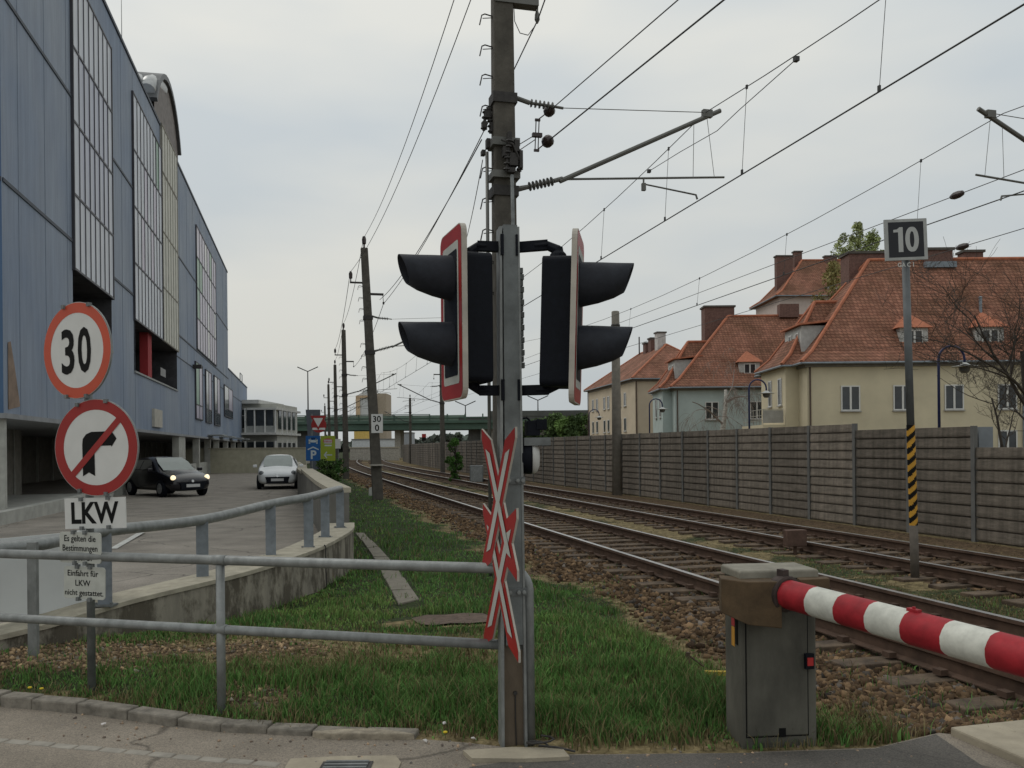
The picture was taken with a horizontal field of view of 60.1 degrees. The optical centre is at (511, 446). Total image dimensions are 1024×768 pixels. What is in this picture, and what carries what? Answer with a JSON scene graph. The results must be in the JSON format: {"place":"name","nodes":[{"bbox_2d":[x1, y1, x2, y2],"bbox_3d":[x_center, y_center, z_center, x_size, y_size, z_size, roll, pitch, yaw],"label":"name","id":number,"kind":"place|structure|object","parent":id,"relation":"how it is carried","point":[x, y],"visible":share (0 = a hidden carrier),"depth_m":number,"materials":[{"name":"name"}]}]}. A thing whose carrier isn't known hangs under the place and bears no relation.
{"place":"outdoors","nodes":[
{"label":"outdoors","id":0,"kind":"place"},
{"bbox_2d":[0,473,317,623],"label":"ramp road","id":1,"kind":"structure","parent":0,"point":[244,535],"depth_m":19.09,"materials":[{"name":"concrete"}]},
{"bbox_2d":[112,532,143,548],"bbox_3d":[-6.774,1.634,15.675,0.120,0.004,3.011,-1,0,-14],"label":"road marking","id":2,"kind":"object","parent":1,"relation":"on","point":[125,541],"visible":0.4,"depth_m":15.45,"materials":[{"name":"paint"}]},
{"bbox_2d":[126,456,209,496],"bbox_3d":[-13.074,1.097,33.574,4.068,1.468,2.130,-1,0,43],"label":"driving car","id":3,"kind":"object","parent":1,"relation":"on","point":[162,476],"visible":0.95,"depth_m":32.75,"materials":[{"name":"black paint"}]},
{"bbox_2d":[185,447,306,472],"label":"garden wall","id":4,"kind":"structure","parent":1,"relation":"on","point":[233,460],"depth_m":64.00,"materials":[{"name":"concrete"}]},
{"bbox_2d":[253,454,302,488],"bbox_3d":[-10.341,1.069,39.263,2.130,1.468,4.068,-1,0,-13],"label":"parked car","id":5,"kind":"object","parent":1,"relation":"on","point":[278,469],"visible":0.92,"depth_m":37.82,"materials":[{"name":"white paint"}]},
{"bbox_2d":[356,533,418,604],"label":"paved path","id":6,"kind":"structure","parent":0,"point":[397,584],"depth_m":11.43,"materials":[{"name":"grey concrete"}]},
{"bbox_2d":[0,452,1023,754],"bbox_3d":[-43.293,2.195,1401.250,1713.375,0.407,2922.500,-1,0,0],"label":"ground","id":7,"kind":"structure","parent":0,"point":[890,534],"depth_m":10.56,"materials":[{"name":"green plant"}]},
{"bbox_2d":[0,533,96,656],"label":"white board","id":8,"kind":"object","parent":7,"relation":"on","point":[31,586],"visible":0.53,"depth_m":7.48,"materials":[{"name":"paint"}]},
{"bbox_2d":[44,302,138,691],"bbox_3d":[-2.823,0.413,5.951,0.774,2.771,0.201,-1,0,28],"label":"sign post","id":9,"kind":"object","parent":7,"relation":"on","point":[96,447],"visible":0.98,"depth_m":5.91,"materials":[{"name":"metal"}]},
{"bbox_2d":[0,0,249,525],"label":"parking building","id":10,"kind":"structure","parent":7,"relation":"on","point":[100,211],"depth_m":31.13,"materials":[{"name":"metal"}]},
{"bbox_2d":[69,0,114,299],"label":"window","id":11,"kind":"structure","parent":10,"relation":"in","point":[91,79],"depth_m":28.81,"materials":[{"name":"grey glass"}]},
{"bbox_2d":[131,90,163,340],"bbox_3d":[-16.114,-9.767,39.291,0.095,9.298,7.140,-1,0,-13],"label":"window","id":12,"kind":"structure","parent":10,"relation":"in","point":[147,210],"depth_m":38.67,"materials":[{"name":"grey glass"}]},
{"bbox_2d":[160,122,178,351],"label":"window","id":13,"kind":"structure","parent":10,"relation":"in","point":[169,165],"depth_m":45.15,"materials":[{"name":"beige glass"}]},
{"bbox_2d":[194,361,202,420],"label":"window","id":14,"kind":"structure","parent":10,"relation":"in","point":[198,372],"depth_m":56.45,"materials":[{"name":"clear glass"}]},
{"bbox_2d":[195,224,216,366],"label":"window","id":15,"kind":"structure","parent":10,"relation":"in","point":[206,320],"depth_m":60.97,"materials":[{"name":"grey glass"}]},
{"bbox_2d":[205,369,211,423],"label":"window","id":16,"kind":"structure","parent":10,"relation":"in","point":[208,375],"depth_m":62.00,"materials":[{"name":"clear glass"}]},
{"bbox_2d":[213,375,220,426],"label":"window","id":17,"kind":"structure","parent":10,"relation":"in","point":[216,384],"depth_m":67.63,"materials":[{"name":"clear glass"}]},
{"bbox_2d":[224,384,232,418],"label":"window","id":18,"kind":"structure","parent":10,"relation":"in","point":[228,393],"depth_m":77.67,"materials":[{"name":"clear glass"}]},
{"bbox_2d":[0,523,354,649],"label":"ramp wall","id":19,"kind":"structure","parent":7,"relation":"on","point":[190,599],"depth_m":8.67,"materials":[{"name":"concrete"}]},
{"bbox_2d":[0,485,345,607],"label":"railing","id":20,"kind":"object","parent":19,"relation":"on","point":[201,522],"visible":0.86,"depth_m":8.92,"materials":[{"name":"grey metal"}]},
{"bbox_2d":[0,634,359,718],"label":"loose gravel","id":21,"kind":"structure","parent":7,"relation":"on","point":[59,656],"depth_m":6.89,"materials":[{"name":"gravel"}]},
{"bbox_2d":[0,689,418,738],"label":"kerb","id":22,"kind":"structure","parent":7,"relation":"on","point":[86,706],"depth_m":5.52,"materials":[{"name":"stone"}]},
{"bbox_2d":[167,400,300,456],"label":"white building","id":23,"kind":"structure","parent":7,"relation":"on","point":[266,424],"depth_m":95.00,"materials":[{"name":"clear glass"}]},
{"bbox_2d":[0,549,534,745],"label":"tube railing","id":24,"kind":"object","parent":7,"relation":"on","point":[220,629],"visible":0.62,"depth_m":5.51,"materials":[{"name":"metal"}]},
{"bbox_2d":[306,410,319,468],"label":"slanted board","id":25,"kind":"object","parent":7,"relation":"on","point":[313,412],"visible":0.43,"depth_m":46.00,"materials":[{"name":"grey metal"}]},
{"bbox_2d":[306,413,334,469],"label":"direction signs","id":26,"kind":"object","parent":7,"relation":"on","point":[326,442],"visible":0.91,"depth_m":39.47,"materials":[{"name":"metal"}]},
{"bbox_2d":[297,462,350,531],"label":"boundary wall","id":27,"kind":"structure","parent":7,"relation":"on","point":[310,480],"depth_m":17.36,"materials":[{"name":"grey concrete"}]},
{"bbox_2d":[316,459,339,481],"bbox_3d":[-7.547,1.202,36.007,1.126,1.522,1.220,-1,0,0],"label":"shrub","id":28,"kind":"object","parent":7,"relation":"on","point":[322,464],"visible":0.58,"depth_m":35.83,"materials":[{"name":"green plant"}]},
{"bbox_2d":[328,457,348,481],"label":"shrub","id":29,"kind":"object","parent":7,"relation":"on","point":[337,463],"visible":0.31,"depth_m":40.93,"materials":[{"name":"green plant"}]},
{"bbox_2d":[323,381,356,435],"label":"catenary pole","id":30,"kind":"object","parent":7,"relation":"on","point":[328,407],"visible":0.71,"depth_m":98.90,"materials":[{"name":"concrete"}]},
{"bbox_2d":[328,360,366,458],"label":"catenary pole","id":31,"kind":"object","parent":7,"relation":"on","point":[335,396],"visible":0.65,"depth_m":75.89,"materials":[{"name":"concrete"}]},
{"bbox_2d":[354,431,368,438],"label":"hoarding","id":32,"kind":"object","parent":7,"relation":"on","point":[361,434],"depth_m":185.00,"materials":[{"name":"yellow"}]},
{"bbox_2d":[334,323,396,478],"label":"catenary pole","id":33,"kind":"object","parent":7,"relation":"on","point":[344,374],"visible":0.98,"depth_m":52.89,"materials":[{"name":"concrete"}]},
{"bbox_2d":[351,439,394,446],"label":"shed","id":34,"kind":"structure","parent":7,"relation":"on","point":[366,442],"depth_m":180.00,"materials":[{"name":"white"}]},
{"bbox_2d":[356,389,391,438],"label":"building","id":35,"kind":"structure","parent":7,"relation":"on","point":[384,401],"depth_m":261.00,"materials":[{"name":"beige concrete"}]},
{"bbox_2d":[349,447,399,459],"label":"wall","id":36,"kind":"structure","parent":7,"relation":"on","point":[363,453],"depth_m":136.00,"materials":[{"name":"concrete"}]},
{"bbox_2d":[349,236,419,499],"bbox_3d":[-3.658,-2.524,30.589,3.822,9.520,0.654,-1,0,-12],"label":"catenary pole","id":37,"kind":"object","parent":7,"relation":"on","point":[375,424],"visible":0.94,"depth_m":30.38,"materials":[{"name":"concrete"}]},
{"bbox_2d":[364,0,453,236],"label":"wire","id":38,"kind":"object","parent":37,"relation":"attached to","point":[419,103],"visible":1,"depth_m":16.97,"materials":[{"name":"metal"}]},
{"bbox_2d":[350,0,470,271],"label":"wire","id":39,"kind":"object","parent":37,"relation":"attached to","point":[424,120],"visible":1,"depth_m":16.38,"materials":[{"name":"metal"}]},
{"bbox_2d":[320,432,467,451],"bbox_3d":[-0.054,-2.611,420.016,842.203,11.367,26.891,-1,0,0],"label":"wood","id":40,"kind":"object","parent":7,"relation":"on","point":[433,438],"visible":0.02,"depth_m":409.52,"materials":[{"name":"green plant"}]},
{"bbox_2d":[386,395,411,463],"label":"catenary pole","id":41,"kind":"object","parent":7,"relation":"on","point":[410,430],"visible":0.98,"depth_m":107.88,"materials":[{"name":"concrete"}]},
{"bbox_2d":[404,432,414,444],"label":"building","id":42,"kind":"structure","parent":7,"relation":"on","point":[406,437],"depth_m":200.00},
{"bbox_2d":[397,364,444,472],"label":"catenary pole","id":43,"kind":"object","parent":7,"relation":"on","point":[442,440],"visible":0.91,"depth_m":61.88,"materials":[{"name":"concrete"}]},
{"bbox_2d":[403,169,1023,407],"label":"wire","id":44,"kind":"object","parent":43,"relation":"attached to","point":[815,248],"visible":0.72,"depth_m":17.85,"materials":[{"name":"metal"}]},
{"bbox_2d":[949,190,964,199],"bbox_3d":[7.280,-4.123,14.497,0.120,0.120,0.300,-1,0,-14],"label":"egg insulator","id":45,"kind":"object","parent":44,"relation":"attached to","point":[956,195],"visible":1,"depth_m":14.44,"materials":[{"name":"brown ceramic"}]},
{"bbox_2d":[297,410,587,457],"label":"road bridge","id":46,"kind":"structure","parent":7,"relation":"on","point":[474,426],"depth_m":150.00,"materials":[{"name":"metal"}]},
{"bbox_2d":[412,613,486,624],"bbox_3d":[-0.564,1.653,8.529,0.780,0.048,0.752,-1,0,-10],"label":"bare patch","id":47,"kind":"object","parent":7,"relation":"on","point":[460,618],"visible":0.85,"depth_m":8.56,"materials":[{"name":"brown soil"}]},
{"bbox_2d":[444,437,463,480],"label":"shrub","id":48,"kind":"object","parent":7,"relation":"on","point":[452,461],"visible":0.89,"depth_m":46.88,"materials":[{"name":"green plant"}]},
{"bbox_2d":[446,432,461,441],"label":"green tree","id":49,"kind":"object","parent":7,"relation":"on","point":[456,435],"visible":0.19,"depth_m":174.59,"materials":[{"name":"green plant"}]},
{"bbox_2d":[470,465,482,481],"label":"relay cabinet","id":50,"kind":"object","parent":7,"relation":"on","point":[476,473],"visible":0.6,"depth_m":45.97,"materials":[{"name":"metal"}]},
{"bbox_2d":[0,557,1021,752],"bbox_3d":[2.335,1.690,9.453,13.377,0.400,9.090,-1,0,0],"label":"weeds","id":51,"kind":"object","parent":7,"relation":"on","point":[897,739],"visible":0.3,"depth_m":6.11,"materials":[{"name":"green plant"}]},
{"bbox_2d":[397,223,633,747],"bbox_3d":[0.035,0.246,4.977,1.320,3.006,0.470,-1,0,0],"label":"crossing signal","id":52,"kind":"object","parent":7,"relation":"on","point":[455,276],"visible":0.99,"depth_m":4.90,"materials":[{"name":"metal"}]},
{"bbox_2d":[463,747,569,762],"bbox_3d":[0.020,1.717,4.851,0.583,0.085,0.188,-1,0,0],"label":"post footing","id":53,"kind":"object","parent":7,"relation":"on","point":[515,754],"visible":0.69,"depth_m":4.82,"materials":[{"name":"concrete"}]},
{"bbox_2d":[526,734,574,752],"bbox_3d":[0.217,1.653,4.940,0.275,0.070,0.091,-1,0,6],"label":"loose cable","id":54,"kind":"object","parent":7,"relation":"on","point":[531,742],"visible":1,"depth_m":4.92,"materials":[{"name":"black rubber"}]},
{"bbox_2d":[534,412,567,437],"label":"green tree","id":55,"kind":"object","parent":7,"relation":"on","point":[551,418],"visible":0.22,"depth_m":120.35,"materials":[{"name":"green plant"}]},
{"bbox_2d":[554,416,586,436],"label":"green tree","id":56,"kind":"object","parent":7,"relation":"on","point":[559,427],"visible":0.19,"depth_m":117.37,"materials":[{"name":"green plant"}]},
{"bbox_2d":[564,412,587,436],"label":"green tree","id":57,"kind":"object","parent":7,"relation":"on","point":[577,420],"visible":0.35,"depth_m":115.22,"materials":[{"name":"green plant"}]},
{"bbox_2d":[479,0,724,579],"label":"catenary pole","id":58,"kind":"object","parent":7,"relation":"on","point":[502,144],"visible":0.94,"depth_m":11.41,"materials":[{"name":"metal"}]},
{"bbox_2d":[381,139,481,298],"bbox_3d":[-2.438,-4.489,20.750,0.017,1.053,18.945,-1,0,-12],"label":"wire","id":59,"kind":"object","parent":58,"relation":"attached to","point":[444,206],"visible":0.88,"depth_m":14.37,"materials":[{"name":"metal"}]},
{"bbox_2d":[383,25,535,303],"bbox_3d":[-2.055,-5.214,21.119,0.018,0.720,19.632,-1,0,-14],"label":"wire","id":60,"kind":"object","parent":58,"relation":"attached to","point":[473,151],"visible":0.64,"depth_m":15.78,"materials":[{"name":"metal"}]},
{"bbox_2d":[552,0,677,108],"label":"wire","id":61,"kind":"object","parent":58,"relation":"attached to","point":[618,51],"visible":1,"depth_m":9.57,"materials":[{"name":"metal"}]},
{"bbox_2d":[550,0,724,139],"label":"wire","id":62,"kind":"object","parent":58,"relation":"attached to","point":[678,36],"visible":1,"depth_m":9.23,"materials":[{"name":"metal"}]},
{"bbox_2d":[349,0,1023,423],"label":"overhead line","id":63,"kind":"object","parent":58,"relation":"hanging from","point":[797,58],"visible":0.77,"depth_m":10.38,"materials":[{"name":"metal"}]},
{"bbox_2d":[611,311,621,494],"bbox_3d":[4.066,-1.566,34.500,0.400,7.450,0.400,-1,0,0],"label":"mast","id":64,"kind":"object","parent":7,"relation":"on","point":[616,447],"visible":0.69,"depth_m":34.35,"materials":[{"name":"grey concrete"}]},
{"bbox_2d":[649,398,665,432],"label":"street lamp","id":65,"kind":"object","parent":7,"relation":"on","point":[662,409],"visible":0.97,"depth_m":59.96,"materials":[{"name":"grey metal"}]},
{"bbox_2d":[340,472,1023,737],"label":"ballast","id":66,"kind":"structure","parent":7,"relation":"on","point":[712,622],"depth_m":9.20,"materials":[{"name":"gravel"}]},
{"bbox_2d":[341,459,1023,714],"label":"railway track","id":67,"kind":"structure","parent":7,"relation":"on","point":[1004,686],"depth_m":10.72,"materials":[{"name":"brown metal"}]},
{"bbox_2d":[368,459,1023,607],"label":"railway track","id":68,"kind":"structure","parent":7,"relation":"on","point":[1002,583],"depth_m":15.77,"materials":[{"name":"brown metal"}]},
{"bbox_2d":[403,423,1023,546],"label":"noise wall","id":69,"kind":"structure","parent":7,"relation":"on","point":[970,482],"depth_m":22.25,"materials":[{"name":"concrete"}]},
{"bbox_2d":[673,348,760,431],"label":"birch tree","id":70,"kind":"object","parent":7,"relation":"on","point":[722,421],"visible":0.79,"depth_m":61.34,"materials":[{"name":"green plant"}]},
{"bbox_2d":[648,304,802,432],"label":"house","id":71,"kind":"structure","parent":7,"relation":"on","point":[680,387],"depth_m":71.56,"materials":[{"name":"tile"}]},
{"bbox_2d":[705,402,718,420],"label":"window","id":72,"kind":"structure","parent":71,"relation":"in","point":[712,404],"depth_m":69.98,"materials":[{"name":"clear glass"}]},
{"bbox_2d":[750,401,761,419],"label":"window","id":73,"kind":"structure","parent":71,"relation":"in","point":[758,406],"depth_m":69.98,"materials":[{"name":"clear glass"}]},
{"bbox_2d":[748,379,773,428],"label":"street lamp","id":74,"kind":"object","parent":7,"relation":"on","point":[766,393],"visible":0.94,"depth_m":44.96,"materials":[{"name":"grey metal"}]},
{"bbox_2d":[749,251,840,314],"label":"house","id":75,"kind":"structure","parent":7,"relation":"on","point":[807,280],"depth_m":102.72,"materials":[{"name":"tile"}]},
{"bbox_2d":[783,529,806,554],"bbox_3d":[4.711,1.611,14.734,0.347,0.465,0.163,-1,0,-11],"label":"track marker","id":76,"kind":"object","parent":7,"relation":"on","point":[794,538],"visible":0.94,"depth_m":14.66,"materials":[{"name":"brown metal"}]},
{"bbox_2d":[810,260,840,302],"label":"green tree","id":77,"kind":"object","parent":7,"relation":"on","point":[830,274],"visible":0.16,"depth_m":83.86,"materials":[{"name":"green plant"}]},
{"bbox_2d":[830,232,854,257],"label":"poplar tree","id":78,"kind":"object","parent":7,"relation":"on","point":[846,248],"visible":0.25,"depth_m":117.77,"materials":[{"name":"green plant"}]},
{"bbox_2d":[848,221,868,250],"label":"poplar tree","id":79,"kind":"object","parent":7,"relation":"on","point":[857,241],"visible":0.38,"depth_m":119.41,"materials":[{"name":"green plant"}]},
{"bbox_2d":[857,228,883,250],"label":"poplar tree","id":80,"kind":"object","parent":7,"relation":"on","point":[872,238],"visible":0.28,"depth_m":115.76,"materials":[{"name":"green plant"}]},
{"bbox_2d":[719,562,1023,748],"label":"crossing barrier","id":81,"kind":"object","parent":7,"relation":"on","point":[771,611],"visible":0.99,"depth_m":4.94,"materials":[{"name":"red plastic"}]},
{"bbox_2d":[747,611,807,736],"bbox_3d":[1.486,1.255,4.960,0.350,0.720,0.005,-1,0,-6],"label":"cabinet door","id":82,"kind":"structure","parent":81,"relation":"in","point":[777,690],"depth_m":4.96,"materials":[{"name":"grey metal"}]},
{"bbox_2d":[742,247,1023,446],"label":"house","id":83,"kind":"structure","parent":7,"relation":"on","point":[815,369],"depth_m":50.99,"materials":[{"name":"paint"}]},
{"bbox_2d":[767,381,771,407],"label":"window","id":84,"kind":"structure","parent":83,"relation":"in","point":[769,382],"depth_m":54.46,"materials":[{"name":"clear glass"}]},
{"bbox_2d":[776,378,781,406],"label":"window","id":85,"kind":"structure","parent":83,"relation":"in","point":[779,381],"depth_m":52.52,"materials":[{"name":"clear glass"}]},
{"bbox_2d":[840,385,861,411],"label":"window","id":86,"kind":"structure","parent":83,"relation":"in","point":[850,395],"depth_m":49.98,"materials":[{"name":"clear glass"}]},
{"bbox_2d":[892,385,905,411],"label":"window","id":87,"kind":"structure","parent":83,"relation":"in","point":[899,392],"depth_m":49.98,"materials":[{"name":"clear glass"}]},
{"bbox_2d":[944,384,965,410],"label":"window","id":88,"kind":"structure","parent":83,"relation":"in","point":[953,398],"depth_m":49.98,"materials":[{"name":"clear glass"}]},
{"bbox_2d":[997,384,1018,410],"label":"window","id":89,"kind":"structure","parent":83,"relation":"in","point":[1008,403],"depth_m":49.98,"materials":[{"name":"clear glass"}]},
{"bbox_2d":[998,430,1017,446],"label":"window","id":90,"kind":"structure","parent":83,"relation":"in","point":[1012,439],"depth_m":49.98,"materials":[{"name":"clear glass"}]},
{"bbox_2d":[883,218,927,577],"bbox_3d":[5.270,-0.588,11.855,0.580,4.913,0.139,-1,0,0],"label":"speed board","id":91,"kind":"object","parent":7,"relation":"on","point":[905,241],"visible":1,"depth_m":11.82,"materials":[{"name":"grey metal"}]},
{"bbox_2d":[853,237,1023,419],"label":"bare tree","id":92,"kind":"object","parent":7,"relation":"on","point":[1004,371],"visible":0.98,"depth_m":26.26,"materials":[{"name":"brown plant"}]},
{"bbox_2d":[937,345,977,427],"bbox_3d":[15.151,-0.856,30.091,1.261,5.209,0.815,-1,0,24],"label":"street lamp","id":93,"kind":"object","parent":7,"relation":"on","point":[963,369],"visible":0.67,"depth_m":29.96,"materials":[{"name":"black metal"}]},
{"bbox_2d":[925,306,1023,446],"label":"bare tree","id":94,"kind":"object","parent":7,"relation":"on","point":[995,414],"visible":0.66,"depth_m":33.11,"materials":[{"name":"brown plant"}]},
{"bbox_2d":[975,107,1023,200],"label":"catenary pole","id":95,"kind":"object","parent":7,"relation":"on","point":[989,114],"visible":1,"depth_m":12.37,"materials":[{"name":"metal"}]},
{"bbox_2d":[383,106,1023,420],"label":"overhead line","id":96,"kind":"object","parent":95,"relation":"hanging from","point":[920,161],"visible":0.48,"depth_m":16.48,"materials":[{"name":"metal"}]},
{"bbox_2d":[0,707,1023,767],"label":"road","id":97,"kind":"structure","parent":0,"point":[25,724],"depth_m":5.05,"materials":[{"name":"grey asphalt"}]},
{"bbox_2d":[0,738,280,766],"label":"gutter stones","id":98,"kind":"object","parent":97,"relation":"on","point":[155,754],"visible":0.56,"depth_m":4.96,"materials":[{"name":"grey stone"}]},
{"bbox_2d":[285,755,400,767],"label":"drain surround","id":99,"kind":"object","parent":97,"relation":"on","point":[386,761],"visible":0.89,"depth_m":4.80,"materials":[{"name":"concrete"}]},
{"bbox_2d":[320,760,372,767],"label":"storm drain","id":100,"kind":"object","parent":99,"relation":"on","point":[346,764],"visible":1,"depth_m":4.71,"materials":[{"name":"metal"}]},
{"bbox_2d":[313,728,413,739],"bbox_3d":[-0.873,1.705,5.210,0.607,0.068,0.106,-1,0,0],"label":"kerb backing","id":101,"kind":"object","parent":97,"relation":"on","point":[365,734],"visible":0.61,"depth_m":5.17,"materials":[{"name":"concrete"}]},
{"bbox_2d":[27,700,912,767],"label":"road grit","id":102,"kind":"object","parent":97,"relation":"on","point":[442,745],"visible":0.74,"depth_m":5.04,"materials":[{"name":"gravel"}]},
{"bbox_2d":[469,734,984,767],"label":"road repair","id":103,"kind":"structure","parent":97,"relation":"on","point":[934,751],"depth_m":4.76,"materials":[{"name":"asphalt"}]},
{"bbox_2d":[951,720,1023,766],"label":"crossing slabs","id":104,"kind":"structure","parent":97,"relation":"on","point":[1004,740],"depth_m":4.97,"materials":[{"name":"concrete"}]},
{"bbox_2d":[106,0,1023,441],"label":"sky","id":105,"kind":"structure","parent":0,"point":[296,117],"materials":[{"name":"white"}]},
{"bbox_2d":[583,331,679,435],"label":"house","id":106,"kind":"structure","parent":0,"point":[642,373],"depth_m":92.14,"materials":[{"name":"paint"}]},
{"bbox_2d":[403,228,1023,418],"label":"wire","id":107,"kind":"object","parent":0,"point":[816,290],"visible":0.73,"depth_m":20.24,"materials":[{"name":"metal"}]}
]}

